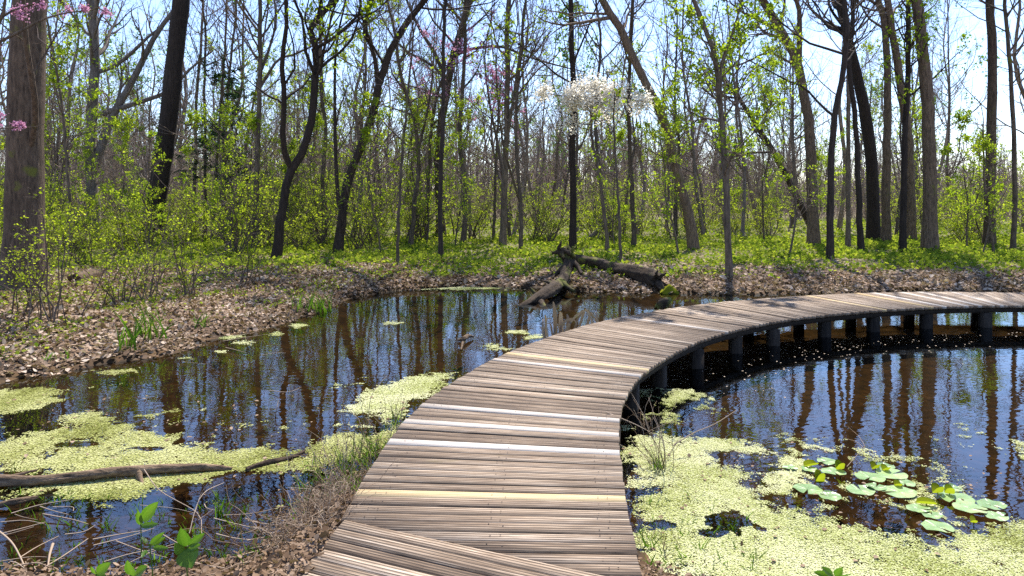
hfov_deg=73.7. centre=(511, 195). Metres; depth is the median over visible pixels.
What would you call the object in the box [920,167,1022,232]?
leafy bush
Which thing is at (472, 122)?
bare tree
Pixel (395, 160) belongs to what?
bare sapling
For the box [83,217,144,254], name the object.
leafy bush
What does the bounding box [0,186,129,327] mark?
bank shrub
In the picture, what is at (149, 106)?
bare tree
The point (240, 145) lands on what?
understory sapling
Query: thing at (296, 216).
leafy bush
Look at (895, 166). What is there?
bare sapling
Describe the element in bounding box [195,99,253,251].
understory sapling
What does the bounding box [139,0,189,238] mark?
leaning tree
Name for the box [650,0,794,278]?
leafy tree
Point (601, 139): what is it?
budding tree
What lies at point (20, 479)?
fallen branch
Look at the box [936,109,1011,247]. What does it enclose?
understory sapling
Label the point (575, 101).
dogwood tree
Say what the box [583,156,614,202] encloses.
bare sapling
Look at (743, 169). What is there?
budding tree
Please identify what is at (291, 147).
understory sapling
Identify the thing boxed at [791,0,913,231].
bare tree
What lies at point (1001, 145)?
bare tree
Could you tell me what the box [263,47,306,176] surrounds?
bare tree
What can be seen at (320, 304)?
iris clump
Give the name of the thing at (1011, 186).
understory sapling
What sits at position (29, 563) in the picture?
twig
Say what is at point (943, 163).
bare sapling
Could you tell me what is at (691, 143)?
bare tree
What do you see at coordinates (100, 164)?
bare tree
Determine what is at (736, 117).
bare tree
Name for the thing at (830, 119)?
bare tree
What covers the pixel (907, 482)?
lily pad
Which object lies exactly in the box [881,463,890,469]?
young lily leaf
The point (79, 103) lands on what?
bare tree
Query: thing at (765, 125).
understory sapling
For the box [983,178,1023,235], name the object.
leafy bush
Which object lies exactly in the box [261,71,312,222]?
budding tree
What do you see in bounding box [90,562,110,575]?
leafy seedling
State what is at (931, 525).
lily pad
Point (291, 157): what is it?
understory sapling
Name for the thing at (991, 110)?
tall tree
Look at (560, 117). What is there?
bare tree
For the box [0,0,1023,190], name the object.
sky
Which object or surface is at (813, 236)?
tall tree
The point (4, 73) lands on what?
bare tree
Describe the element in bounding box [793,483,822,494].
lily pad
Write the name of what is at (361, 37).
budding tree
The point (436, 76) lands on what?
bare tree
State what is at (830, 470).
lily pad
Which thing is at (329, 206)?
leafy bush
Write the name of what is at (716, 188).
bare sapling
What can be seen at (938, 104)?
bare tree
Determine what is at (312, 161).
bare sapling
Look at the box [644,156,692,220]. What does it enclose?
bare sapling
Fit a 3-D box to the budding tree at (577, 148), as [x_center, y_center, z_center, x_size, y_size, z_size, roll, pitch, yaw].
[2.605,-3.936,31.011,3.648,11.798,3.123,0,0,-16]
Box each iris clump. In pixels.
[41,347,69,361]
[115,312,145,350]
[117,300,180,341]
[190,313,210,328]
[291,292,314,311]
[303,285,332,312]
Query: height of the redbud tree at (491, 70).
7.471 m
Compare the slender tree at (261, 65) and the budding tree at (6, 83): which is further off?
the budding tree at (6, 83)
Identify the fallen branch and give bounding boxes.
[0,463,232,486]
[0,495,39,507]
[245,450,305,471]
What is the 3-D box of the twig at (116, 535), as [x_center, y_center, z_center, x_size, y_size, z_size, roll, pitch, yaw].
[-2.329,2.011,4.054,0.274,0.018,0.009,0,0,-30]
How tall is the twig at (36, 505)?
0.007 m
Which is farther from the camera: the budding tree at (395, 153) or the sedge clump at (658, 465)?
the budding tree at (395, 153)
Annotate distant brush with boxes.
[1,169,1023,220]
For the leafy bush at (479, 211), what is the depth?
41.40 m
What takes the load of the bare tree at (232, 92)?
on the ground at (92, 361)
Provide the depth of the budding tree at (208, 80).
54.39 m
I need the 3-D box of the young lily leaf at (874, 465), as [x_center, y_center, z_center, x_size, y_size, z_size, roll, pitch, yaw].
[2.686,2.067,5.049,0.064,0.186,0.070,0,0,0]
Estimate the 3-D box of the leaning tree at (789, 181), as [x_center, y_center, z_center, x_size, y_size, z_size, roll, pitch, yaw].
[13.076,-4.343,39.269,7.055,12.498,6.597,0,0,-42]
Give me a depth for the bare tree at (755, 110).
52.67 m
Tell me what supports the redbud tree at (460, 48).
on the ground at (92, 361)
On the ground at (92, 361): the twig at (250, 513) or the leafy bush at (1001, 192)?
the leafy bush at (1001, 192)
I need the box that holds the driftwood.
[458,334,473,349]
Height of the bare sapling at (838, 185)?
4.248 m
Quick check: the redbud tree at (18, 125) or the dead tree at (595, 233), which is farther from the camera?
the dead tree at (595, 233)
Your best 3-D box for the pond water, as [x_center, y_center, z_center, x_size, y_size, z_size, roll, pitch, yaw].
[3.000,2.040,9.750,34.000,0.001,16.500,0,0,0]
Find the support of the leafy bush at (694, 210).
on the ground at (92, 361)
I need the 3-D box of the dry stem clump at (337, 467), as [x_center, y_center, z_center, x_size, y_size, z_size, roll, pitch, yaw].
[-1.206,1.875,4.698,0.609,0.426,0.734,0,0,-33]
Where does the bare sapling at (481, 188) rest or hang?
on the ground at (92, 361)
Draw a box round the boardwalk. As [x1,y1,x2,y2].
[300,292,1023,575]
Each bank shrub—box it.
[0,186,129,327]
[0,208,93,314]
[66,239,150,304]
[67,191,203,299]
[156,216,231,294]
[187,217,272,284]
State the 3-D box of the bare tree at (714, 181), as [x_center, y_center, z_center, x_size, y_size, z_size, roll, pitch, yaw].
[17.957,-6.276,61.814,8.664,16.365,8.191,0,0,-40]
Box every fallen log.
[67,269,101,281]
[519,241,582,305]
[575,254,666,290]
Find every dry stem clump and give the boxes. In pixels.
[183,485,307,575]
[199,458,349,545]
[280,438,376,491]
[291,418,379,488]
[323,394,398,460]
[621,396,678,432]
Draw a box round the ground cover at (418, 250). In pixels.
[0,217,1023,359]
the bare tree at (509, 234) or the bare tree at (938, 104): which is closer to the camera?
the bare tree at (509, 234)
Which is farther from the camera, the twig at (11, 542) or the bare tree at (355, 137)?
the bare tree at (355, 137)
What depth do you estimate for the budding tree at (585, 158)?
58.94 m
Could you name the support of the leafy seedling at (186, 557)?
on the ground at (92, 361)
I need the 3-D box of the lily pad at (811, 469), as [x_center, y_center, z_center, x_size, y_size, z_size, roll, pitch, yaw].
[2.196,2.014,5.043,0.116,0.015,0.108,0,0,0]
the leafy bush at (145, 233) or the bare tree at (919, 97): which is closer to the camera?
the leafy bush at (145, 233)
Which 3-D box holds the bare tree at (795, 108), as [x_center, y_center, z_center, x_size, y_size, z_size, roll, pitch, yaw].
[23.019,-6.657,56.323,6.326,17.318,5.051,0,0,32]
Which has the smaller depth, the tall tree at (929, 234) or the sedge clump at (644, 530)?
the sedge clump at (644, 530)
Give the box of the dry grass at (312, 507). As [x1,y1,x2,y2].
[245,442,401,561]
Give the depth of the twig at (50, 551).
3.79 m
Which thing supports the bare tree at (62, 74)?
on the ground at (92, 361)
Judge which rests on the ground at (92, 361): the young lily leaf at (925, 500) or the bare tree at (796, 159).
the bare tree at (796, 159)
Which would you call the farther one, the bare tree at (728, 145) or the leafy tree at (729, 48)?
the bare tree at (728, 145)
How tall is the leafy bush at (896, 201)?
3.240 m
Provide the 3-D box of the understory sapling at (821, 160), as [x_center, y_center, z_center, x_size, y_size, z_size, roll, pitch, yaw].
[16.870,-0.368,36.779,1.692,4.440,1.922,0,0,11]
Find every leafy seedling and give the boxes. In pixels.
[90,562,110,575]
[124,560,147,575]
[136,501,158,575]
[141,532,168,575]
[174,528,204,575]
[813,567,850,575]
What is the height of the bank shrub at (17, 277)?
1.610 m
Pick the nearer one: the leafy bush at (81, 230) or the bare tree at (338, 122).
the leafy bush at (81, 230)
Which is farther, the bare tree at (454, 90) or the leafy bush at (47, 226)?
the bare tree at (454, 90)
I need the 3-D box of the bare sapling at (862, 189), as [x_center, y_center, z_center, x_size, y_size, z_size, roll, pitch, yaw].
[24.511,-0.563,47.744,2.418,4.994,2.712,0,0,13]
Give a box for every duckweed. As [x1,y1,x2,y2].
[0,367,398,508]
[178,287,542,427]
[620,388,1023,575]
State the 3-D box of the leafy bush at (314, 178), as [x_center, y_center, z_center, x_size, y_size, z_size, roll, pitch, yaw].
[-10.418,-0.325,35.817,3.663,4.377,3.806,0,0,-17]
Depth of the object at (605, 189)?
26.20 m
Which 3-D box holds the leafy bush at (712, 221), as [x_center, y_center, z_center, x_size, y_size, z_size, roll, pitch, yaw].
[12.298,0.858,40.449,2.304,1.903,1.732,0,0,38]
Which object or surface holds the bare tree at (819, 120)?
on the ground at (92, 361)
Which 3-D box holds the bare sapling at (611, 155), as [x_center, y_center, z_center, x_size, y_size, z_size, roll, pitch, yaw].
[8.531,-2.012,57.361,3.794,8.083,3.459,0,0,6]
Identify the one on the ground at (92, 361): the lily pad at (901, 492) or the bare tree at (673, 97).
the bare tree at (673, 97)
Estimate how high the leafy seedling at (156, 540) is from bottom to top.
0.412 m
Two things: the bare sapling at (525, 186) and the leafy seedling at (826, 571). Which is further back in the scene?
the bare sapling at (525, 186)
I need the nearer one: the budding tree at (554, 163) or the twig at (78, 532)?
the twig at (78, 532)
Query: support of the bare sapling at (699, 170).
on the ground at (92, 361)
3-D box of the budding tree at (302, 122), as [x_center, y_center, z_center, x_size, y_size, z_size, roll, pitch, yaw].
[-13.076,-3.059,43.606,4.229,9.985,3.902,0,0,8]
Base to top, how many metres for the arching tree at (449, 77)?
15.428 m
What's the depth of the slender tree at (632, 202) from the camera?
21.99 m
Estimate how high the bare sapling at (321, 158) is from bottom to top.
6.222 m
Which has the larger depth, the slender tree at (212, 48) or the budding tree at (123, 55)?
the budding tree at (123, 55)
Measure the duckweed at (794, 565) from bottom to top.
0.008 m
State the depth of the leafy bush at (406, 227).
27.89 m
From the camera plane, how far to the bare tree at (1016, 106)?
31.04 m
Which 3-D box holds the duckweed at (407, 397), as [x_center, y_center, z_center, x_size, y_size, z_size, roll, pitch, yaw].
[-2.010,2.031,10.662,5.059,0.012,9.373,0,0,0]
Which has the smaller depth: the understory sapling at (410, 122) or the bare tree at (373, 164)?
the understory sapling at (410, 122)
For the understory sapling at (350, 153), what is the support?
on the ground at (92, 361)
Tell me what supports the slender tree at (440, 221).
on the ground at (92, 361)
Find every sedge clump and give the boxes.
[2,459,45,475]
[211,489,240,517]
[222,508,243,526]
[276,441,375,504]
[276,450,360,519]
[332,434,381,471]
[346,406,404,458]
[355,391,407,428]
[621,393,693,471]
[632,507,664,539]
[632,525,692,564]
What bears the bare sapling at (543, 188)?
on the ground at (92, 361)
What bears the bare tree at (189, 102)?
on the ground at (92, 361)
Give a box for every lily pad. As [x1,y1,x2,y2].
[783,465,797,469]
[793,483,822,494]
[801,465,816,471]
[817,457,834,464]
[818,490,841,500]
[821,467,845,474]
[846,484,875,494]
[854,471,885,481]
[865,482,886,490]
[876,467,907,478]
[877,462,894,468]
[881,485,916,497]
[896,479,915,486]
[906,503,930,512]
[921,510,942,518]
[921,520,954,532]
[937,491,974,502]
[943,483,962,491]
[952,502,987,512]
[976,499,1006,509]
[983,511,1008,520]
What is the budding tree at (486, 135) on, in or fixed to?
on the ground at (92, 361)
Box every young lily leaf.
[803,459,818,466]
[815,469,824,485]
[835,459,844,469]
[870,461,879,471]
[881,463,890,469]
[894,479,901,485]
[916,497,936,505]
[931,483,943,494]
[944,484,954,493]
[970,515,977,525]
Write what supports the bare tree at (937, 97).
on the ground at (92, 361)
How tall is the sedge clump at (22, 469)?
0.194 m
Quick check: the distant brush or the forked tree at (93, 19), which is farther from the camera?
the distant brush
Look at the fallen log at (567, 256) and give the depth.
14.68 m
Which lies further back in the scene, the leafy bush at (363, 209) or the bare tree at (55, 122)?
the bare tree at (55, 122)
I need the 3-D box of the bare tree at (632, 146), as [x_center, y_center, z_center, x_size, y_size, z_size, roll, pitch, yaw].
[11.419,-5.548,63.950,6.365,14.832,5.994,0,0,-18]
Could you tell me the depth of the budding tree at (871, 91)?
48.31 m
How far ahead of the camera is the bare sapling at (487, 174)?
33.55 m
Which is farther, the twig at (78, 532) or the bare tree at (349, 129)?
the bare tree at (349, 129)
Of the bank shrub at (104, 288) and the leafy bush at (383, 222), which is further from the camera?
the leafy bush at (383, 222)
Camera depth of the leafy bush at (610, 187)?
37.66 m
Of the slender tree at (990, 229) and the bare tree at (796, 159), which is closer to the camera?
the slender tree at (990, 229)
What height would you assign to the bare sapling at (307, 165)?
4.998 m
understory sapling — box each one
[0,135,5,210]
[0,153,54,183]
[44,46,110,225]
[44,87,98,218]
[65,110,120,235]
[78,107,141,251]
[84,143,140,231]
[104,129,195,251]
[116,124,173,238]
[175,108,236,242]
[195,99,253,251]
[212,42,278,222]
[220,107,278,246]
[228,108,261,201]
[266,138,323,243]
[268,77,346,239]
[269,132,283,218]
[275,143,309,230]
[286,72,343,195]
[297,110,349,244]
[325,134,344,194]
[326,90,413,252]
[341,143,364,215]
[387,85,452,240]
[393,131,427,211]
[396,88,455,221]
[397,95,457,243]
[402,87,460,225]
[418,109,470,234]
[436,89,487,246]
[578,128,647,243]
[628,124,672,226]
[631,80,695,252]
[638,105,694,238]
[646,150,667,215]
[660,127,693,226]
[716,128,747,234]
[742,42,803,238]
[750,3,842,256]
[756,153,792,227]
[759,152,780,231]
[801,158,824,225]
[816,151,837,215]
[817,131,845,220]
[891,81,947,206]
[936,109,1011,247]
[937,127,1004,236]
[946,152,999,228]
[960,131,1014,255]
[999,149,1023,225]
[1010,148,1023,216]
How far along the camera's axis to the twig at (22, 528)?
4.13 m
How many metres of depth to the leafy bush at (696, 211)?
28.87 m
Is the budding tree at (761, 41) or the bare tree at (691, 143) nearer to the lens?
the budding tree at (761, 41)
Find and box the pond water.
[0,286,1023,575]
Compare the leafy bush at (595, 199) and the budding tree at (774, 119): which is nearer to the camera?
the leafy bush at (595, 199)
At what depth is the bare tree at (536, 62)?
30.39 m
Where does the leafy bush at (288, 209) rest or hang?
on the ground at (92, 361)
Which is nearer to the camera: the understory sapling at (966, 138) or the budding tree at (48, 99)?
the understory sapling at (966, 138)
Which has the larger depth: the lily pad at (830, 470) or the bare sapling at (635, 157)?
the bare sapling at (635, 157)
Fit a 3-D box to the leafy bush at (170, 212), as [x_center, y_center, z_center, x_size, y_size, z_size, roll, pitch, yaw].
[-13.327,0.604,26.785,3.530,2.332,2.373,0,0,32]
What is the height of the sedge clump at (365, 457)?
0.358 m
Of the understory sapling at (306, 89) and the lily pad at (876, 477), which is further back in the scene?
the understory sapling at (306, 89)
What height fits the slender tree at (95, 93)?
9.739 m
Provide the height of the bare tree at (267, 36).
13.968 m
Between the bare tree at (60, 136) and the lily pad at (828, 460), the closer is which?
the lily pad at (828, 460)
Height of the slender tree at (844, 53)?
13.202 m
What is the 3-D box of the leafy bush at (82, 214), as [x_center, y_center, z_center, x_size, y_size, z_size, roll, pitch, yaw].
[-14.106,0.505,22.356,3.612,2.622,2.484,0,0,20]
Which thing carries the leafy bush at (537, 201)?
on the ground at (92, 361)
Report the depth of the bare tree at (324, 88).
52.48 m
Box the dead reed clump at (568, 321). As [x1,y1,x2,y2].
[542,302,617,338]
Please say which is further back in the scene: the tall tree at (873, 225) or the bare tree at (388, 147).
the bare tree at (388, 147)
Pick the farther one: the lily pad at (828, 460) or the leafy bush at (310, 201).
the leafy bush at (310, 201)
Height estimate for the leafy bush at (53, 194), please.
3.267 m
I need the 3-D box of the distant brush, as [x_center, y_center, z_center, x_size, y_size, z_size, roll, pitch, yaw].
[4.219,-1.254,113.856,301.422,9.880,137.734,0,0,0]
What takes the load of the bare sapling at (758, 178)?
on the ground at (92, 361)
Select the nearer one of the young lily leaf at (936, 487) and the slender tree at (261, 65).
the young lily leaf at (936, 487)
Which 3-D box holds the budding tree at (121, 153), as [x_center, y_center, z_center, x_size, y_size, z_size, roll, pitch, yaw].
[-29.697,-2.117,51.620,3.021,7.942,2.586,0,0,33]
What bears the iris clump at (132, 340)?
on the ground at (92, 361)
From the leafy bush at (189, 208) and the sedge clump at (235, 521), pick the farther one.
the leafy bush at (189, 208)
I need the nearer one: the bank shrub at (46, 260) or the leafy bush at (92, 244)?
the bank shrub at (46, 260)
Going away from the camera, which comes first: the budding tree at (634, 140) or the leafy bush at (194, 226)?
the leafy bush at (194, 226)
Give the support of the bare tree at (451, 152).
on the ground at (92, 361)
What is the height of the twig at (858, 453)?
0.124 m
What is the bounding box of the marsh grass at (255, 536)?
[0,448,766,573]
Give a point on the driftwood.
(464, 338)
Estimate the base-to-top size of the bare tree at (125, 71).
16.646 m
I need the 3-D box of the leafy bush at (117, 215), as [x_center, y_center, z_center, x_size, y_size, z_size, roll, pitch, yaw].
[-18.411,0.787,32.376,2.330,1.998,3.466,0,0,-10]
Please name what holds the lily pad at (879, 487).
on the pond water
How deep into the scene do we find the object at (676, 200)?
28.30 m
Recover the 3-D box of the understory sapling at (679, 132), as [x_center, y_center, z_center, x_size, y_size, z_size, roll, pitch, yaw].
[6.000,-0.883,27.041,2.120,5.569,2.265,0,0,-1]
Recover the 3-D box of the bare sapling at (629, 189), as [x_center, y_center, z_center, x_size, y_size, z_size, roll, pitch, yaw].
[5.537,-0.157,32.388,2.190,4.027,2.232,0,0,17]
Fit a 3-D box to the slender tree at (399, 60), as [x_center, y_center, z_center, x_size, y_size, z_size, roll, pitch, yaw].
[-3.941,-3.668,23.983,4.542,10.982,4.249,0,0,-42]
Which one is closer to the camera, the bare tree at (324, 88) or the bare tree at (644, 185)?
the bare tree at (644, 185)
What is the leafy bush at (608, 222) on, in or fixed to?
on the ground at (92, 361)
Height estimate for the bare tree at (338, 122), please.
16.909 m
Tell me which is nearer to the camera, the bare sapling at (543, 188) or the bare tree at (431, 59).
the bare tree at (431, 59)
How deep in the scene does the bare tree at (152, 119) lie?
51.66 m
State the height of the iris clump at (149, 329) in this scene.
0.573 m
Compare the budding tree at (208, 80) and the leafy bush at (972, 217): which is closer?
the leafy bush at (972, 217)
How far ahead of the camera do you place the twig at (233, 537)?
4.03 m
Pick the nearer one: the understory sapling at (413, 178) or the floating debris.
the floating debris
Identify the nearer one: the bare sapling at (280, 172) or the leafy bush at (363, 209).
the leafy bush at (363, 209)
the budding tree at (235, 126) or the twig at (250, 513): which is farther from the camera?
the budding tree at (235, 126)
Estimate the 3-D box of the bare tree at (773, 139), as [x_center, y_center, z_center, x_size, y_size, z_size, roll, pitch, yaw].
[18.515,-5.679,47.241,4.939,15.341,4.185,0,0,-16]
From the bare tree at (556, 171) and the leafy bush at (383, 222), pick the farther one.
the bare tree at (556, 171)
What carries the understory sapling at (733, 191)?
on the ground at (92, 361)
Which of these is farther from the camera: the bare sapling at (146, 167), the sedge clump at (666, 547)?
the bare sapling at (146, 167)
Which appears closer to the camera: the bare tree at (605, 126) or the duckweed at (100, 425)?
the duckweed at (100, 425)
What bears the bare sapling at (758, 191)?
on the ground at (92, 361)
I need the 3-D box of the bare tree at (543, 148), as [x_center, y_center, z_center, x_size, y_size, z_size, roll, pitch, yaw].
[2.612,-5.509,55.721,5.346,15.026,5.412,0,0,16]
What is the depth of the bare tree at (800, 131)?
62.25 m
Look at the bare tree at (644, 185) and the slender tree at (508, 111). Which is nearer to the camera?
the slender tree at (508, 111)
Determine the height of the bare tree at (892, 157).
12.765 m
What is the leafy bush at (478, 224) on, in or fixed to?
on the ground at (92, 361)
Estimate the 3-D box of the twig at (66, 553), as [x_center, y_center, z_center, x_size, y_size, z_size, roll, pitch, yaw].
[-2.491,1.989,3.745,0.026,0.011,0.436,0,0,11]
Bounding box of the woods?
[0,85,1023,208]
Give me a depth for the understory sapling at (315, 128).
34.86 m
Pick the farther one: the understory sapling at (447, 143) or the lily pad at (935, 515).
the understory sapling at (447, 143)
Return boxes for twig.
[0,531,57,571]
[0,556,56,561]
[1,520,44,523]
[3,522,44,532]
[11,500,67,513]
[14,562,47,566]
[40,506,68,514]
[42,514,88,524]
[45,538,87,566]
[47,543,53,564]
[65,525,94,534]
[93,528,153,545]
[93,530,145,539]
[102,547,172,562]
[116,541,166,557]
[144,469,214,532]
[163,534,215,550]
[189,483,222,533]
[214,518,273,530]
[216,533,263,539]
[223,506,284,515]
[605,411,670,444]
[673,410,736,445]
[845,430,864,466]
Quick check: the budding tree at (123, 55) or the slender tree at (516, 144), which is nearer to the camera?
the slender tree at (516, 144)
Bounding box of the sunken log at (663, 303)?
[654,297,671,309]
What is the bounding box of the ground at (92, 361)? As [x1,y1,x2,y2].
[0,191,1023,575]
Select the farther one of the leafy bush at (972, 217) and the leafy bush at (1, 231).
the leafy bush at (972, 217)
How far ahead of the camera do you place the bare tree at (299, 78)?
38.23 m
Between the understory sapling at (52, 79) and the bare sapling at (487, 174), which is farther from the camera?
the bare sapling at (487, 174)
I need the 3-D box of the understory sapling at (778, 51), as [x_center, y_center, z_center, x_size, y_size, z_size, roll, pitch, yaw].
[8.227,-1.778,19.386,2.407,7.391,2.570,0,0,1]
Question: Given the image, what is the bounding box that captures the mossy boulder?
[660,284,678,293]
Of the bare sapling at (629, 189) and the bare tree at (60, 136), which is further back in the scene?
the bare tree at (60, 136)
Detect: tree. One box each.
[0,0,49,156]
[0,0,72,149]
[0,0,75,290]
[0,0,115,130]
[0,0,143,131]
[0,0,147,222]
[0,1,99,200]
[0,7,78,166]
[1,0,86,184]
[1,13,79,174]
[3,0,146,253]
[3,1,101,175]
[44,31,129,187]
[44,33,133,192]
[45,0,110,216]
[46,0,149,221]
[46,44,81,176]
[47,0,213,236]
[47,61,83,183]
[53,6,102,217]
[55,51,100,212]
[61,23,144,172]
[73,63,133,200]
[79,19,162,211]
[81,33,134,179]
[85,3,167,220]
[98,127,136,190]
[103,0,218,199]
[104,0,199,228]
[111,60,154,215]
[118,45,193,182]
[121,0,301,228]
[128,21,208,192]
[130,29,215,183]
[134,61,178,180]
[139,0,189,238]
[151,84,194,189]
[156,0,237,233]
[156,1,289,218]
[161,7,224,213]
[172,120,207,194]
[173,55,278,238]
[176,80,200,183]
[181,0,273,238]
[181,1,256,214]
[185,37,244,173]
[187,0,267,233]
[189,0,288,236]
[193,65,248,183]
[202,0,318,234]
[205,0,373,246]
[212,72,254,219]
[215,86,254,174]
[237,0,408,257]
[241,0,358,193]
[248,78,276,209]
[261,29,337,207]
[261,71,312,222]
[262,0,360,241]
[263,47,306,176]
[265,0,448,234]
[265,39,343,204]
[266,13,343,229]
[267,70,336,193]
[268,11,331,198]
[269,6,367,171]
[286,0,494,253]
[301,51,361,183]
[312,1,428,236]
[325,76,376,220]
[327,74,358,171]
[328,0,472,245]
[329,0,407,234]
[329,68,380,179]
[330,65,389,218]
[332,26,415,205]
[340,73,376,173]
[346,0,450,264]
[349,1,428,220]
[351,2,408,225]
[356,27,456,231]
[367,107,392,207]
[371,0,457,234]
[371,82,405,200]
[375,0,584,236]
[379,110,412,207]
[382,0,498,239]
[383,1,483,226]
[388,79,447,167]
[390,37,461,164]
[392,0,479,196]
[392,74,457,222]
[404,2,495,240]
[405,0,493,192]
[417,45,463,203]
[422,0,591,249]
[426,14,532,212]
[430,0,504,243]
[432,0,556,236]
[436,0,452,257]
[436,110,458,201]
[437,107,457,199]
[448,84,490,192]
[449,76,499,181]
[456,0,582,232]
[458,17,530,224]
[463,49,510,208]
[467,0,568,236]
[470,83,511,193]
[472,0,588,245]
[474,50,525,239]
[478,0,611,249]
[479,7,568,223]
[492,86,535,217]
[500,85,536,163]
[510,0,642,230]
[510,76,553,202]
[512,67,576,221]
[518,39,570,211]
[520,0,699,249]
[520,6,588,219]
[528,0,606,233]
[532,66,657,251]
[537,93,569,205]
[538,85,578,200]
[543,39,595,220]
[546,127,567,214]
[547,35,594,199]
[555,3,637,217]
[558,0,665,237]
[567,114,605,209]
[579,62,624,186]
[581,57,627,179]
[582,55,637,211]
[585,0,662,245]
[585,210,624,239]
[586,0,717,233]
[586,73,635,261]
[589,37,663,233]
[601,56,660,182]
[610,75,641,186]
[612,63,657,186]
[615,0,720,232]
[617,142,634,190]
[618,120,646,181]
[620,0,739,235]
[621,0,714,235]
[633,15,711,164]
[635,0,752,230]
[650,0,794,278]
[651,52,730,208]
[660,1,776,221]
[668,0,820,245]
[669,64,716,203]
[669,91,706,184]
[671,0,783,224]
[674,76,712,206]
[677,2,757,222]
[679,0,771,236]
[680,16,806,224]
[692,47,749,215]
[696,68,753,186]
[727,28,791,195]
[733,0,894,258]
[736,0,873,227]
[738,76,788,198]
[741,84,787,192]
[747,2,799,220]
[747,32,803,215]
[748,70,800,197]
[752,67,832,173]
[760,9,828,212]
[770,77,817,200]
[771,116,802,196]
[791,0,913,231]
[796,109,829,189]
[798,84,832,160]
[802,0,880,239]
[804,98,853,180]
[816,66,854,194]
[816,89,854,211]
[821,56,894,187]
[824,0,903,247]
[824,30,880,198]
[834,22,895,214]
[840,39,899,168]
[845,26,919,203]
[847,0,913,250]
[858,0,917,240]
[858,0,937,242]
[859,0,969,224]
[859,106,896,195]
[860,73,900,190]
[863,31,943,234]
[871,1,961,195]
[871,8,981,166]
[877,0,973,251]
[883,0,939,251]
[893,129,954,203]
[897,36,983,180]
[900,0,1005,216]
[911,30,964,171]
[912,0,998,186]
[934,0,1023,231]
[946,0,1023,250]
[949,96,1017,251]
[959,115,982,205]
[964,95,1022,215]
[981,0,997,245]
[1002,66,1023,170]
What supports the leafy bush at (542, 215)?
on the ground at (92, 361)
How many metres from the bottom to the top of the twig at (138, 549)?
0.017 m
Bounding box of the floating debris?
[6,332,1021,575]
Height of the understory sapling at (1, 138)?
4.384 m
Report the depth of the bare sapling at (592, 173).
31.94 m
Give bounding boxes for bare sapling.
[44,108,95,207]
[44,143,86,213]
[45,158,66,203]
[61,162,85,217]
[70,160,118,219]
[78,128,129,209]
[85,109,147,225]
[99,100,146,227]
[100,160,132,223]
[103,99,177,217]
[105,131,142,190]
[109,83,154,207]
[166,152,191,212]
[168,165,180,214]
[169,153,197,192]
[180,49,304,221]
[191,136,219,225]
[191,139,237,218]
[226,121,281,223]
[233,105,274,218]
[233,132,278,195]
[242,117,296,233]
[261,143,303,227]
[273,111,333,193]
[290,134,320,217]
[298,109,356,216]
[324,151,371,230]
[327,130,374,215]
[363,134,408,231]
[363,149,383,201]
[376,152,403,212]
[389,150,401,208]
[395,160,443,234]
[422,144,454,226]
[431,142,462,207]
[450,135,491,225]
[455,140,498,221]
[473,165,507,229]
[473,169,490,207]
[500,138,552,231]
[508,135,544,227]
[525,163,542,201]
[538,174,547,209]
[579,143,619,223]
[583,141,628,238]
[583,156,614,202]
[592,128,624,201]
[605,110,660,198]
[610,155,646,213]
[644,109,692,217]
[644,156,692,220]
[648,115,694,232]
[653,118,708,221]
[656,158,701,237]
[683,131,707,217]
[702,153,719,213]
[703,137,752,207]
[703,153,735,223]
[704,131,753,216]
[729,157,755,219]
[729,161,747,220]
[737,136,788,231]
[741,135,764,194]
[746,146,780,236]
[746,150,788,230]
[746,153,777,227]
[763,136,819,231]
[766,118,826,220]
[768,143,791,217]
[825,130,865,226]
[826,161,864,211]
[851,155,879,211]
[864,154,896,210]
[877,125,920,194]
[918,127,963,217]
[944,154,973,198]
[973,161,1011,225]
[997,163,1011,206]
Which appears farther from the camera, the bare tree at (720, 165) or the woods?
the woods
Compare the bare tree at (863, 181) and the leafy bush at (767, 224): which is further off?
the bare tree at (863, 181)
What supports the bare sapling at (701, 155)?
on the ground at (92, 361)
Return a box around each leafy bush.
[0,149,140,236]
[0,151,85,242]
[0,162,78,228]
[0,172,85,212]
[0,185,103,244]
[0,191,78,259]
[0,195,56,246]
[45,187,125,252]
[46,173,122,247]
[46,195,116,265]
[48,208,87,243]
[80,209,148,250]
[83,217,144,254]
[101,197,137,232]
[106,197,185,251]
[126,183,211,236]
[140,172,210,230]
[151,151,299,255]
[153,195,217,246]
[168,182,209,228]
[169,187,216,230]
[181,160,262,223]
[184,187,251,226]
[202,203,272,246]
[204,148,334,246]
[218,149,281,232]
[224,170,354,245]
[238,158,321,245]
[254,131,375,245]
[262,184,336,242]
[265,150,342,236]
[271,207,324,248]
[280,154,367,220]
[280,179,364,232]
[291,148,344,213]
[300,168,331,230]
[308,151,395,250]
[325,176,401,237]
[331,194,394,244]
[350,175,392,223]
[360,164,413,223]
[364,159,454,240]
[383,193,461,239]
[385,192,434,235]
[435,168,522,239]
[446,208,475,229]
[452,179,493,226]
[458,201,492,221]
[497,170,560,226]
[498,180,576,239]
[507,163,605,241]
[523,208,579,234]
[553,171,639,227]
[558,196,615,234]
[563,161,621,224]
[577,189,655,240]
[578,158,659,222]
[596,180,651,228]
[597,168,672,228]
[621,194,659,234]
[669,165,741,234]
[673,193,708,230]
[696,200,759,235]
[697,202,735,225]
[731,193,792,223]
[737,186,790,220]
[740,186,798,236]
[845,164,949,228]
[851,137,983,226]
[890,183,960,236]
[916,194,951,222]
[918,199,1006,242]
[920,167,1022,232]
[940,191,1019,235]
[947,200,979,232]
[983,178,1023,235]
[998,167,1023,223]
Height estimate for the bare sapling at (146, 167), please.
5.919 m

